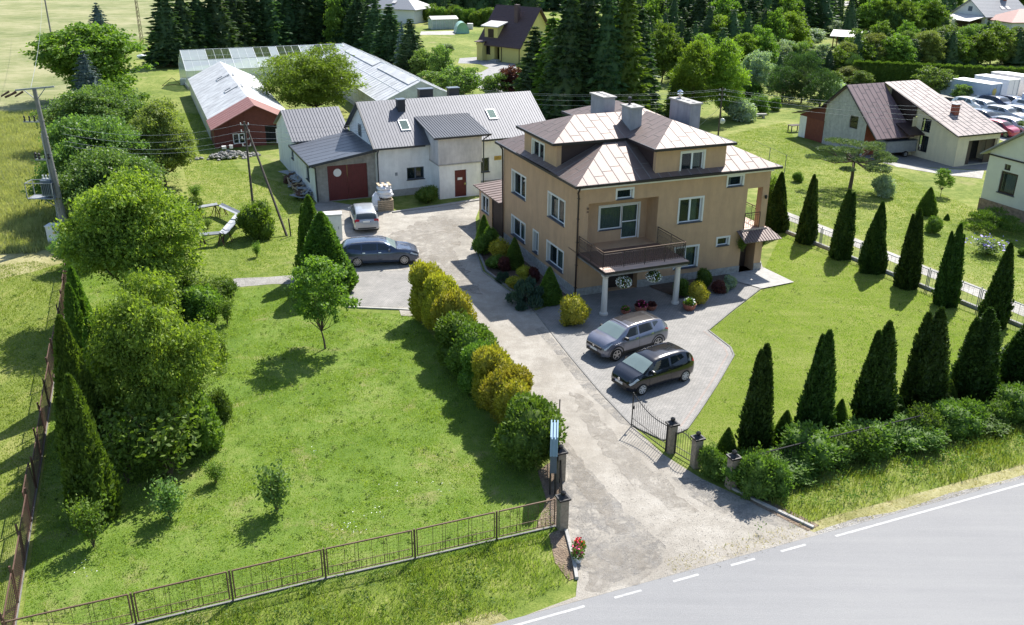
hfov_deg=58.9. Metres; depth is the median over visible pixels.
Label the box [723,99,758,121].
bush
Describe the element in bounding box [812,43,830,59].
silver tree
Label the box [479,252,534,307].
kerb
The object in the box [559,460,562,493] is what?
railing
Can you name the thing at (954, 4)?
spruce
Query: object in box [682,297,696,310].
flower pot
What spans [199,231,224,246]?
trough
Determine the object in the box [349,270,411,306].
yard paving
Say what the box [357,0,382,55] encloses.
spruce
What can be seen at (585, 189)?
house
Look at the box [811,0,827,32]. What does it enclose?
spruce
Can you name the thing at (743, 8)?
spruce
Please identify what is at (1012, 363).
thuja
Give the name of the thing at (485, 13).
bush
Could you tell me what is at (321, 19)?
spruce
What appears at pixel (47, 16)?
utility pole
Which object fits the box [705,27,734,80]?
spruce
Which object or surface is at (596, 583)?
dirt patch
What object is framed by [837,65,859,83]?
deciduous tree
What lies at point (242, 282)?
stone path
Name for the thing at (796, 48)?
fruit tree
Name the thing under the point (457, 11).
bush
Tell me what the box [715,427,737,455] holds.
thuja
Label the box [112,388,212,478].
shrub
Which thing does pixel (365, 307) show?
kerb
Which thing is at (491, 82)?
fruit tree
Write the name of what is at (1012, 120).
parked car
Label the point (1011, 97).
parked car
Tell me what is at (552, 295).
garden conifer
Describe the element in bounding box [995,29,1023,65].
spruce
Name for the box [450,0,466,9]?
spruce
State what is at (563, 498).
gate pier
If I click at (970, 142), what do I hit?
barn door
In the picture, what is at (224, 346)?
shrub
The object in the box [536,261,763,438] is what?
paving
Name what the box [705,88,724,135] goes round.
utility pole
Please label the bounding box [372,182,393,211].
pallet stack
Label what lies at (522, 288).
garden conifer
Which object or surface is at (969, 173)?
neighbour yard
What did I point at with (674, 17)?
spruce
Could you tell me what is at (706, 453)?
vine bush
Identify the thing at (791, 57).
pine tree
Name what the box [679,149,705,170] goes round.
window
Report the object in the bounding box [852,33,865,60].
spruce
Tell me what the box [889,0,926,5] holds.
deciduous tree
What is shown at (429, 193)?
shrub
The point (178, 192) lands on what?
weeds
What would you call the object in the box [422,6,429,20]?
bush
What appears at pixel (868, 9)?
deciduous tree
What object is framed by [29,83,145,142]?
deciduous tree
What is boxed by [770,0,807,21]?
deciduous tree
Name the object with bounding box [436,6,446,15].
bush
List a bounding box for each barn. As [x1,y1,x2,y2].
[188,61,284,148]
[792,82,913,154]
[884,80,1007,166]
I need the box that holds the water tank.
[467,23,472,28]
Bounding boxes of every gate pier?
[554,444,567,482]
[555,490,571,531]
[665,417,679,453]
[690,431,705,468]
[724,450,741,489]
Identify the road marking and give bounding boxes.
[514,483,1023,624]
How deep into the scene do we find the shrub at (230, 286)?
53.08 m
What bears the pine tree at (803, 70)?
on the ground at (158, 88)
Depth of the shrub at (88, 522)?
31.20 m
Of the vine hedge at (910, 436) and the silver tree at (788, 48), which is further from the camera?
the silver tree at (788, 48)
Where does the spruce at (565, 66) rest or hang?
on the ground at (158, 88)
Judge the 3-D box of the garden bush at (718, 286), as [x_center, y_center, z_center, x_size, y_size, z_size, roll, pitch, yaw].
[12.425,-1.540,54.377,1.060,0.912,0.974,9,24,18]
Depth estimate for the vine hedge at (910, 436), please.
37.68 m
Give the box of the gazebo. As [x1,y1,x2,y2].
[830,29,855,46]
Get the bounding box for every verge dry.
[444,611,508,624]
[804,465,1023,538]
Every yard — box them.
[315,198,478,307]
[859,144,987,170]
[891,162,983,178]
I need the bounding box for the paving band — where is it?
[680,331,728,426]
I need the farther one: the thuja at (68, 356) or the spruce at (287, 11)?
the spruce at (287, 11)
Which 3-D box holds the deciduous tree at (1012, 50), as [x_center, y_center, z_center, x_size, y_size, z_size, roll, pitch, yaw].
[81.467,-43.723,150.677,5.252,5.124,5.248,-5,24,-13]
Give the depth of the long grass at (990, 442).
36.42 m
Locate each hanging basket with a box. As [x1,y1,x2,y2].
[615,275,631,288]
[645,270,661,282]
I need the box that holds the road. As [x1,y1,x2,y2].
[493,478,1023,624]
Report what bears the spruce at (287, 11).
on the ground at (158, 88)
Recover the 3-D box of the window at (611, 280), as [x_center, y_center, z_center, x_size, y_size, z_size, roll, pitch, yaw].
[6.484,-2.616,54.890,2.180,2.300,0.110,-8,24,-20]
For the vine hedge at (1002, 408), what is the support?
on the ground at (158, 88)
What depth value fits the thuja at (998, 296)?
49.27 m
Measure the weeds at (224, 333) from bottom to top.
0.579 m
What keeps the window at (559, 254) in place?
in the house at (585, 189)
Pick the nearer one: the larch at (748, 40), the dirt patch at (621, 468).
the dirt patch at (621, 468)
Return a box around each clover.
[0,262,60,572]
[724,248,1001,432]
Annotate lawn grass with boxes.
[173,113,315,280]
[726,123,1023,303]
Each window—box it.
[233,133,244,143]
[306,167,309,181]
[358,123,360,136]
[407,166,424,180]
[481,157,489,172]
[481,192,492,215]
[511,168,525,201]
[511,214,525,244]
[531,138,544,160]
[532,229,538,254]
[546,239,563,273]
[547,191,565,227]
[599,205,622,231]
[615,187,634,200]
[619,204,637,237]
[672,244,699,269]
[677,195,704,224]
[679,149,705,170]
[715,235,730,246]
[726,174,744,187]
[850,115,858,128]
[917,135,928,152]
[921,118,931,132]
[996,171,1017,196]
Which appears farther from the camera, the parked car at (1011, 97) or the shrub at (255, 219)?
the parked car at (1011, 97)
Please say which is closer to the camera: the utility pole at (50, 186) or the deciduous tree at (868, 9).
the utility pole at (50, 186)
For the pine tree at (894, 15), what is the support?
on the ground at (158, 88)
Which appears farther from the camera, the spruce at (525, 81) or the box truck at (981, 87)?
the box truck at (981, 87)
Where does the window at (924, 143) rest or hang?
in the house at (964, 137)
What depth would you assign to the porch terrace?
56.72 m
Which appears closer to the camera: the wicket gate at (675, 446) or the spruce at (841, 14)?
the wicket gate at (675, 446)
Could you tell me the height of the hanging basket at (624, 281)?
0.979 m
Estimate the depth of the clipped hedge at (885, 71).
126.27 m
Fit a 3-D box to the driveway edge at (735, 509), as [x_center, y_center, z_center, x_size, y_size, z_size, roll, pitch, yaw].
[8.296,7.289,34.334,5.445,0.001,1.448,22,31,40]
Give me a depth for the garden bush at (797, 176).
78.70 m
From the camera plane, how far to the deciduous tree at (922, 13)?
185.02 m
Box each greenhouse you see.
[178,43,343,89]
[316,43,446,104]
[428,15,457,29]
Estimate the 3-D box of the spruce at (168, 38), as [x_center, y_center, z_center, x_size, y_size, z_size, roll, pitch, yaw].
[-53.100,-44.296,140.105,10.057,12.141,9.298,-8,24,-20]
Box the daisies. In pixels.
[55,446,499,576]
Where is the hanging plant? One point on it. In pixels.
(741, 243)
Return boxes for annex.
[473,180,501,235]
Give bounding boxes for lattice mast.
[134,0,143,42]
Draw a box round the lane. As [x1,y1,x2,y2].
[788,212,1023,315]
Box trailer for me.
[876,138,916,156]
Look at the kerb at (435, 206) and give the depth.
70.74 m
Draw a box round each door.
[327,165,348,200]
[347,163,367,198]
[455,169,465,196]
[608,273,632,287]
[739,244,746,266]
[804,117,824,142]
[964,141,971,164]
[982,138,995,162]
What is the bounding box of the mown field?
[0,263,65,624]
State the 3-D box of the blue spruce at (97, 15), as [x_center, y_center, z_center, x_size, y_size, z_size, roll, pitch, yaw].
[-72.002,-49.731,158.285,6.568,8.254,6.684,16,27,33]
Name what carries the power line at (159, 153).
attached to the utility pole at (267, 183)
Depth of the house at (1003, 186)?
69.31 m
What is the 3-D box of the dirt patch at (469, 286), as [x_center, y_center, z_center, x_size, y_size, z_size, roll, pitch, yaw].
[-6.450,-4.104,61.041,7.762,0.001,16.558,-2,23,-6]
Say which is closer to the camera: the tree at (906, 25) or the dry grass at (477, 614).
the dry grass at (477, 614)
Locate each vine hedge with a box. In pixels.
[715,446,749,489]
[739,444,773,458]
[764,445,824,489]
[773,419,847,474]
[791,444,815,467]
[828,428,857,466]
[832,414,900,461]
[837,424,887,466]
[880,408,951,454]
[905,401,944,431]
[907,406,957,439]
[929,396,988,441]
[957,394,990,435]
[961,399,1014,436]
[984,396,1016,422]
[987,381,1023,423]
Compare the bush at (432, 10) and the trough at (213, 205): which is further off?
the bush at (432, 10)
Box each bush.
[407,259,444,320]
[420,271,461,329]
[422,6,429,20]
[427,6,437,21]
[430,288,477,326]
[433,308,477,367]
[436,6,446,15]
[444,320,498,375]
[445,8,453,15]
[452,6,466,22]
[457,338,492,393]
[464,8,474,22]
[468,10,482,25]
[470,341,514,410]
[472,232,491,254]
[478,363,534,423]
[480,7,493,23]
[483,226,498,242]
[484,254,504,268]
[490,391,568,470]
[492,376,530,424]
[497,256,510,271]
[528,266,539,281]
[673,278,689,295]
[694,267,712,286]
[696,437,722,477]
[707,451,728,482]
[711,279,727,293]
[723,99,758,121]
[724,274,737,289]
[736,80,764,95]
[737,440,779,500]
[748,91,770,113]
[765,451,796,499]
[768,97,781,110]
[792,172,803,181]
[819,79,846,97]
[871,174,896,198]
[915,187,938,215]
[924,215,943,232]
[943,214,949,219]
[958,206,1023,233]
[965,233,1017,254]
[1016,119,1023,128]
[1017,247,1023,255]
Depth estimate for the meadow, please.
191.60 m
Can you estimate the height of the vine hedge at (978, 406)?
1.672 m
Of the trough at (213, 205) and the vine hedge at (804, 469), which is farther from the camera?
the trough at (213, 205)
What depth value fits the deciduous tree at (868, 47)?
140.35 m
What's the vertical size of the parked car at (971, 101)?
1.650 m
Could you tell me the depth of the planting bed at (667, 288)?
55.34 m
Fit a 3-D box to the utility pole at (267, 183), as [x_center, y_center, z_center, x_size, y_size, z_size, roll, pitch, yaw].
[-17.304,-9.348,64.004,4.899,7.631,0.470,21,30,39]
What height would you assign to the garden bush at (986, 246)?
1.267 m
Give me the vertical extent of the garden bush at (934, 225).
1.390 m
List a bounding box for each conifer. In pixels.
[475,214,488,238]
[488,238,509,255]
[495,271,508,283]
[505,275,521,288]
[505,275,543,310]
[506,237,524,270]
[515,265,530,281]
[535,266,562,305]
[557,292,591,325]
[661,64,682,117]
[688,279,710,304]
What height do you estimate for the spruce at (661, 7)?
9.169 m
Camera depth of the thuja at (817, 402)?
37.98 m
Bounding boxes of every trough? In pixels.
[198,203,220,217]
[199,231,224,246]
[217,203,239,217]
[220,214,236,241]
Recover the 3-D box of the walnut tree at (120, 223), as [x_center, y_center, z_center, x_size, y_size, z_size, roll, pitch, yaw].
[-20.526,-3.734,49.326,8.162,8.462,8.303,15,27,30]
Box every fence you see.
[0,260,67,624]
[1,498,555,624]
[740,413,928,460]
[785,215,1023,326]
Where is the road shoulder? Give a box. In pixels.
[677,475,1023,573]
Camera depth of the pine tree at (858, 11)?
183.99 m
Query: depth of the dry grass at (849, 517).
33.65 m
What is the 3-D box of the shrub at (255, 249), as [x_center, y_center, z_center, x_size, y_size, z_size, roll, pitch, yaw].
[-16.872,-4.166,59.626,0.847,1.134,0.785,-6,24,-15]
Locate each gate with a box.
[631,392,667,450]
[674,429,691,460]
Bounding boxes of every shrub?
[59,488,113,549]
[96,401,149,482]
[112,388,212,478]
[143,474,194,520]
[164,280,190,317]
[173,265,209,289]
[175,389,225,457]
[181,283,223,321]
[186,183,202,196]
[186,272,228,302]
[187,196,205,210]
[198,459,228,484]
[203,218,211,226]
[204,386,234,420]
[211,274,239,297]
[213,293,236,323]
[214,339,228,362]
[235,198,276,239]
[249,240,260,256]
[249,457,302,513]
[414,184,438,203]
[442,43,455,50]
[755,173,776,208]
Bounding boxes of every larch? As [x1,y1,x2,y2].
[667,40,720,108]
[692,32,716,58]
[705,14,740,43]
[706,37,751,111]
[734,32,762,63]
[781,10,815,47]
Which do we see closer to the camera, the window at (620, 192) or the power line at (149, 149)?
the window at (620, 192)
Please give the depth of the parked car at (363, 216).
64.48 m
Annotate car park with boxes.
[940,94,1012,140]
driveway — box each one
[458,57,516,91]
[458,250,818,614]
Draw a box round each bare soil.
[536,462,559,528]
[549,530,578,579]
[724,483,818,530]
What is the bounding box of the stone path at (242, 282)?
[233,275,294,286]
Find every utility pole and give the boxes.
[1,86,66,243]
[44,0,50,31]
[240,121,290,235]
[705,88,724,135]
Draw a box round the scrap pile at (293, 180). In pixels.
[278,170,312,198]
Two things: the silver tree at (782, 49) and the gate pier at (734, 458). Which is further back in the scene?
the silver tree at (782, 49)
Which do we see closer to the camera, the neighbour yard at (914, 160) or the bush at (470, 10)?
the neighbour yard at (914, 160)
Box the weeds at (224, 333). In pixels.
[111,315,231,480]
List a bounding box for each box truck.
[938,77,1002,96]
[974,74,1020,94]
[991,71,1023,96]
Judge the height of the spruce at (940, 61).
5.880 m
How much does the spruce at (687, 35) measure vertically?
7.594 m
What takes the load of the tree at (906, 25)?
on the ground at (158, 88)
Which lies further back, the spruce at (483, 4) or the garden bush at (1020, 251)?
the spruce at (483, 4)
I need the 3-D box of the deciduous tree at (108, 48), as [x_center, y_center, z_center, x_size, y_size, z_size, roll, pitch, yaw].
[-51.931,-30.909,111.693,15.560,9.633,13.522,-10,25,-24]
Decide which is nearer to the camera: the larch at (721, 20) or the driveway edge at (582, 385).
the driveway edge at (582, 385)
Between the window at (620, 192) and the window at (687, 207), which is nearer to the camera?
the window at (620, 192)
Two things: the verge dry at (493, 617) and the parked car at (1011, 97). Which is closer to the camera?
the verge dry at (493, 617)
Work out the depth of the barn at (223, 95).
93.75 m
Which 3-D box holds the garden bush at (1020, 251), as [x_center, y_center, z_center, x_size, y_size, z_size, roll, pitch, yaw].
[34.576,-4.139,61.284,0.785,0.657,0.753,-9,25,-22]
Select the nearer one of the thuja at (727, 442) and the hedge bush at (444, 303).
the thuja at (727, 442)
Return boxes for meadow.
[0,0,276,253]
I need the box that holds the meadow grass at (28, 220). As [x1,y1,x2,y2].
[0,109,66,253]
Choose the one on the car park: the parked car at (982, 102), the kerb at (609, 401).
the parked car at (982, 102)
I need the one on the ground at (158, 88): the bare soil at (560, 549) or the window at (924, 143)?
the bare soil at (560, 549)
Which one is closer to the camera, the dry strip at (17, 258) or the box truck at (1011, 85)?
the dry strip at (17, 258)
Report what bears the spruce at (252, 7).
on the ground at (158, 88)
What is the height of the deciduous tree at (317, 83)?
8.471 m
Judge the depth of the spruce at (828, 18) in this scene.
190.55 m
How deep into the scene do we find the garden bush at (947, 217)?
68.74 m
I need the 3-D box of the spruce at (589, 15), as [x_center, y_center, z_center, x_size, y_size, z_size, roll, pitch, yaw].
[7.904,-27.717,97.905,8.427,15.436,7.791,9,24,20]
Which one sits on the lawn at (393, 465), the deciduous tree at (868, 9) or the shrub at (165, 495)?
the shrub at (165, 495)
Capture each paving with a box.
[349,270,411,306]
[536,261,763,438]
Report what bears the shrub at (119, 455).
on the lawn at (393, 465)
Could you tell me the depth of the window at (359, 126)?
75.34 m
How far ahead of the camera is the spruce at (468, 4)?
232.82 m
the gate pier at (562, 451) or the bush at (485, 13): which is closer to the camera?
the gate pier at (562, 451)
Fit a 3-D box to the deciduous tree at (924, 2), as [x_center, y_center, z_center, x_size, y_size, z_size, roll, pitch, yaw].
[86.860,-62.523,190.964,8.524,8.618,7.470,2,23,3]
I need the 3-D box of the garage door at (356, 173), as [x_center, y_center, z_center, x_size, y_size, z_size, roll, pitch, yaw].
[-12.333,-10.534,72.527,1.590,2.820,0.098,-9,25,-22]
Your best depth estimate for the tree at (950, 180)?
74.48 m
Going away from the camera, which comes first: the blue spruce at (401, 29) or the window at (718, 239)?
the window at (718, 239)
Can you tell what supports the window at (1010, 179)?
in the house at (1003, 186)
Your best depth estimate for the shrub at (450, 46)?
161.51 m
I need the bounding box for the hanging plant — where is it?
[736,237,746,251]
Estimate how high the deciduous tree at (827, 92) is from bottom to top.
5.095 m
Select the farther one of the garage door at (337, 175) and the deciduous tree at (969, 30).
the deciduous tree at (969, 30)
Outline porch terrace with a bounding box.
[729,268,792,287]
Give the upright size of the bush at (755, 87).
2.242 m
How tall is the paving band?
0.001 m
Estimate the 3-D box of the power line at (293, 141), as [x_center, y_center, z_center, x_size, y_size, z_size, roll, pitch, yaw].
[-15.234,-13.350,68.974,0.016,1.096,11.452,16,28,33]
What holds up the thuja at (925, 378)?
on the lawn at (724, 392)
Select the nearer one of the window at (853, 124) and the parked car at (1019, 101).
the window at (853, 124)
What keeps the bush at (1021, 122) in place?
on the ground at (158, 88)
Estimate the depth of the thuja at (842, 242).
59.55 m
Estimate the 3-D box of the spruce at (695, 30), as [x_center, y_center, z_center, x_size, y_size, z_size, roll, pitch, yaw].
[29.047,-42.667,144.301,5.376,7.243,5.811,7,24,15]
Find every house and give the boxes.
[368,0,431,23]
[474,4,549,63]
[495,90,782,315]
[950,0,1023,26]
[977,131,1023,222]
[987,9,1023,28]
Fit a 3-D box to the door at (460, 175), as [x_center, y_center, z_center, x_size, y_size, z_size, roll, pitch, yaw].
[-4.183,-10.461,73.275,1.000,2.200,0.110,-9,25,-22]
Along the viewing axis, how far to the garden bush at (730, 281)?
54.85 m
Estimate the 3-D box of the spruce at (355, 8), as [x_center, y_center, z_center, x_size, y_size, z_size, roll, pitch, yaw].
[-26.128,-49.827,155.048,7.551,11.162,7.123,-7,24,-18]
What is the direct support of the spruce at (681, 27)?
on the ground at (158, 88)
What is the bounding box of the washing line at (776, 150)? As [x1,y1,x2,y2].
[754,140,787,173]
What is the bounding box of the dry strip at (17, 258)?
[0,252,63,278]
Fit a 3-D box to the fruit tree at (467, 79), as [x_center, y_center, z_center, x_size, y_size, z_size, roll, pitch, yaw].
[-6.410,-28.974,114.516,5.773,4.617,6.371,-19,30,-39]
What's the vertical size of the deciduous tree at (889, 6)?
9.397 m
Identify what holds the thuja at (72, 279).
on the lawn at (393, 465)
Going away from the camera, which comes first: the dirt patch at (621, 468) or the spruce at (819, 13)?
the dirt patch at (621, 468)
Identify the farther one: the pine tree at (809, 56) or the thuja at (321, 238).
the pine tree at (809, 56)
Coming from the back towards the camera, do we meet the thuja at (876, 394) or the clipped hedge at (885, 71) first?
the clipped hedge at (885, 71)
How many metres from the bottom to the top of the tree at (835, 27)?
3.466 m
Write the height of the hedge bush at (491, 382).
3.026 m
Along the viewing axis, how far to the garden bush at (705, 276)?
54.87 m
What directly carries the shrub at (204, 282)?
on the lawn at (393, 465)
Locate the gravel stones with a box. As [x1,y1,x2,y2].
[569,457,796,589]
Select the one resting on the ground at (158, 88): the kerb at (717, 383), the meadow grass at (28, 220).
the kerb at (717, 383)
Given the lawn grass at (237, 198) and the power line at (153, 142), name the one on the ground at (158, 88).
the lawn grass at (237, 198)
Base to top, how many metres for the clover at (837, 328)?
0.157 m
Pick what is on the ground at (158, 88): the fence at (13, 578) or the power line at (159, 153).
the fence at (13, 578)
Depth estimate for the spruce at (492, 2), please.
234.72 m
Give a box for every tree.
[18,21,157,90]
[20,111,160,209]
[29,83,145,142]
[46,233,91,262]
[47,143,168,213]
[48,165,210,295]
[81,262,233,436]
[96,79,153,124]
[118,125,150,156]
[124,95,198,184]
[250,42,371,107]
[284,254,361,348]
[321,0,351,40]
[407,47,434,77]
[417,70,452,88]
[425,43,455,74]
[436,64,485,94]
[478,72,510,93]
[499,64,521,91]
[640,0,670,28]
[648,19,687,82]
[709,0,744,25]
[723,1,746,24]
[741,49,777,86]
[744,24,779,64]
[754,6,792,41]
[765,64,802,102]
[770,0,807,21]
[772,44,788,68]
[776,41,793,60]
[778,38,805,53]
[783,51,807,81]
[784,66,818,102]
[791,42,809,64]
[793,50,825,81]
[797,40,809,52]
[799,67,842,106]
[804,137,897,188]
[806,48,823,62]
[808,27,829,43]
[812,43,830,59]
[822,46,853,70]
[827,70,850,83]
[828,20,843,32]
[836,40,861,62]
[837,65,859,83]
[838,52,863,68]
[844,28,870,41]
[848,70,875,83]
[855,7,867,30]
[858,0,887,30]
[859,38,885,61]
[862,32,887,59]
[869,20,894,35]
[871,0,903,28]
[876,36,905,61]
[882,9,905,34]
[886,32,917,62]
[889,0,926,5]
[894,20,920,37]
[895,0,922,29]
[901,30,918,39]
[907,0,927,29]
[910,65,958,92]
[913,0,940,18]
[915,30,950,63]
[919,0,954,29]
[932,24,961,37]
[934,168,955,195]
[949,84,973,97]
[955,23,981,39]
[956,0,964,6]
[956,32,978,63]
[968,30,1007,64]
[970,20,1020,64]
[974,24,985,31]
[998,37,1017,64]
[999,36,1017,63]
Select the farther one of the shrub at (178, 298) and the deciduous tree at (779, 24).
the deciduous tree at (779, 24)
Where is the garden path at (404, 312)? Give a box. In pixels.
[398,306,411,315]
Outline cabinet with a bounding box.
[324,211,342,239]
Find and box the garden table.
[787,124,798,132]
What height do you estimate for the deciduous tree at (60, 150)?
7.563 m
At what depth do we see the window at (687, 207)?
54.98 m
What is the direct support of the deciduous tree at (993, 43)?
on the ground at (158, 88)
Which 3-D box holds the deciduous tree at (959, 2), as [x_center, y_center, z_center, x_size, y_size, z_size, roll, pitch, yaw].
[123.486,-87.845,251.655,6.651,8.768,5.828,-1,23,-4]
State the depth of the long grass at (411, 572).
29.51 m
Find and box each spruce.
[70,50,103,113]
[87,3,108,25]
[138,0,204,66]
[172,0,212,62]
[187,0,228,58]
[203,0,247,60]
[221,0,265,54]
[241,0,279,51]
[257,0,296,51]
[273,0,312,48]
[290,0,330,48]
[306,0,328,47]
[314,2,336,46]
[328,0,351,46]
[341,0,366,46]
[353,3,370,50]
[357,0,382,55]
[370,4,404,64]
[391,19,425,77]
[393,21,404,65]
[424,0,451,8]
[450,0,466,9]
[460,0,477,9]
[474,0,491,10]
[489,0,494,7]
[494,0,514,7]
[509,26,543,95]
[515,31,544,89]
[518,0,543,6]
[527,12,559,109]
[538,0,550,10]
[538,0,597,119]
[545,0,558,9]
[554,0,564,10]
[558,0,585,40]
[573,0,601,104]
[579,0,640,106]
[594,0,604,8]
[601,0,622,16]
[603,0,661,110]
[633,0,645,19]
[634,5,647,24]
[634,9,664,115]
[645,16,656,46]
[654,11,675,66]
[657,1,668,21]
[664,28,695,79]
[667,0,681,32]
[675,19,687,50]
[677,0,693,21]
[679,7,690,28]
[685,0,709,33]
[691,20,700,37]
[699,6,720,47]
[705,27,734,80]
[725,9,743,40]
[738,0,754,29]
[740,11,755,35]
[746,0,761,33]
[753,8,773,33]
[757,0,773,11]
[766,55,786,87]
[768,0,783,14]
[797,6,813,47]
[798,0,819,29]
[800,50,824,82]
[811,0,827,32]
[819,0,840,34]
[821,49,836,70]
[830,0,842,24]
[834,1,860,41]
[836,0,847,21]
[842,0,859,20]
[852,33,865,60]
[869,44,882,61]
[911,39,923,63]
[916,40,924,62]
[923,31,947,64]
[941,0,956,25]
[943,31,965,64]
[944,32,950,45]
[947,0,956,12]
[966,39,983,65]
[982,20,990,30]
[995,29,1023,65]
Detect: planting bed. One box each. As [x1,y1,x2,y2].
[482,240,565,306]
[649,274,727,298]
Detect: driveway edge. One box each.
[536,330,629,424]
[563,460,659,579]
[674,477,797,526]
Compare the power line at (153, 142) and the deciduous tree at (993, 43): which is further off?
the deciduous tree at (993, 43)
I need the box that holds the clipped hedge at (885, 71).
[850,59,1023,85]
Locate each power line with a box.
[61,124,239,134]
[65,142,242,153]
[66,131,240,142]
[66,138,241,149]
[250,127,362,132]
[250,132,362,142]
[252,130,363,138]
[484,89,718,94]
[491,91,713,95]
[535,95,718,100]
[725,89,961,107]
[725,95,996,117]
[726,100,991,122]
[729,91,998,112]
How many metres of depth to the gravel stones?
33.06 m
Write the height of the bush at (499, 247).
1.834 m
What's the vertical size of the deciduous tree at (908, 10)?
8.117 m
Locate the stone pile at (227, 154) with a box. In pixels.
[194,145,260,160]
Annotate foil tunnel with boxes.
[454,21,469,33]
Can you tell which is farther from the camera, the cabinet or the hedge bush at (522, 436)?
the cabinet
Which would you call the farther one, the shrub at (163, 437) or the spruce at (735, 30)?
the spruce at (735, 30)
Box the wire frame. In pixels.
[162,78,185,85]
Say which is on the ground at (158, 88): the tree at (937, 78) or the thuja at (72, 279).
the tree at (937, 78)
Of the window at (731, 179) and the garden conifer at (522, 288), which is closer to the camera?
the garden conifer at (522, 288)
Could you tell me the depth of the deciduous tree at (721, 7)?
159.16 m
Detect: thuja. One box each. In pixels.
[52,314,114,462]
[53,372,123,528]
[63,282,90,353]
[66,265,94,323]
[82,317,124,430]
[292,194,316,266]
[297,211,358,300]
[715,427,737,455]
[734,343,775,451]
[765,172,789,233]
[773,410,792,447]
[793,328,837,430]
[794,174,818,244]
[828,189,856,260]
[833,398,848,427]
[849,320,901,423]
[858,201,888,274]
[893,208,924,290]
[896,395,906,416]
[898,306,952,407]
[931,223,965,308]
[948,306,1004,402]
[948,379,957,399]
[976,242,1014,329]
[999,323,1023,386]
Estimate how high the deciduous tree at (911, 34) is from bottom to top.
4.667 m
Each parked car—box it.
[341,235,418,266]
[348,203,378,229]
[586,311,667,360]
[611,342,693,394]
[952,96,981,107]
[975,98,995,107]
[975,108,999,116]
[978,94,1011,104]
[983,104,1023,119]
[989,118,1019,137]
[995,116,1023,132]
[1000,94,1021,100]
[1006,104,1023,112]
[1011,98,1023,105]
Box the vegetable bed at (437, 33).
[420,31,454,34]
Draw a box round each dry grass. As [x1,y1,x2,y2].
[438,608,503,624]
[667,465,1021,572]
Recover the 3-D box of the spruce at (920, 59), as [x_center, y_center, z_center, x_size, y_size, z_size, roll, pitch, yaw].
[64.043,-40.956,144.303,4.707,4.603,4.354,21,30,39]
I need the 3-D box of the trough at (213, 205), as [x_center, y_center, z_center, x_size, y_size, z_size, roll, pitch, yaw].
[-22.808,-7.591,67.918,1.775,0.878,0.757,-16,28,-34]
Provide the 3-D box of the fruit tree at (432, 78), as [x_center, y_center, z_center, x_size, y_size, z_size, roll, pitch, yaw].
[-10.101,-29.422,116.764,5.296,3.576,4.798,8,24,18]
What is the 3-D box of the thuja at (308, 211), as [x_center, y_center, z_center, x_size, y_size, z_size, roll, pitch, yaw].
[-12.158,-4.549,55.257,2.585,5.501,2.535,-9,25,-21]
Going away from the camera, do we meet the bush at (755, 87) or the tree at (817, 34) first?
the bush at (755, 87)
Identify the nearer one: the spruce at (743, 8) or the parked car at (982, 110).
the parked car at (982, 110)
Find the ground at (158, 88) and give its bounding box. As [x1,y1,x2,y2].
[8,0,1023,624]
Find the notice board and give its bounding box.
[549,420,558,494]
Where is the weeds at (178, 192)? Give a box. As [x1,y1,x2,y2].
[107,170,205,290]
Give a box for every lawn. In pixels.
[22,268,554,624]
[690,233,1016,453]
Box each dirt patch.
[390,216,481,293]
[562,441,630,533]
[569,393,695,511]
[582,547,659,591]
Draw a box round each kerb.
[348,306,408,309]
[392,199,478,212]
[476,252,630,424]
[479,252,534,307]
[564,529,578,579]
[632,283,786,440]
[732,487,813,528]
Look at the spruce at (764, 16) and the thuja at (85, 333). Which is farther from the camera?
the spruce at (764, 16)
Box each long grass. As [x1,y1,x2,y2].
[154,531,570,624]
[725,421,1023,544]
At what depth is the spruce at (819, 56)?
129.85 m
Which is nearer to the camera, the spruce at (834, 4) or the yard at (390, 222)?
the yard at (390, 222)
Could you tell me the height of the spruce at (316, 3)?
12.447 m
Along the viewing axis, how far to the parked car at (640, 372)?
42.75 m
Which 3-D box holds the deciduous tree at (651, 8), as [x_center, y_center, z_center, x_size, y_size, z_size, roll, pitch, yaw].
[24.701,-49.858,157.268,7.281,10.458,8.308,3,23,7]
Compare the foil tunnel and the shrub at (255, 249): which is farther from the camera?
the foil tunnel
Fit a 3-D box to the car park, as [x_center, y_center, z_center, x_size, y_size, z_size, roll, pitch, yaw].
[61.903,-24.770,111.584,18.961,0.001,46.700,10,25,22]
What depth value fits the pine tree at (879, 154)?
74.39 m
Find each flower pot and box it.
[571,537,586,563]
[620,305,630,313]
[634,299,647,310]
[647,301,656,310]
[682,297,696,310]
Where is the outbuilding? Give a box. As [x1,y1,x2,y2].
[273,86,544,202]
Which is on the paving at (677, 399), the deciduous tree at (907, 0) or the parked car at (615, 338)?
the parked car at (615, 338)

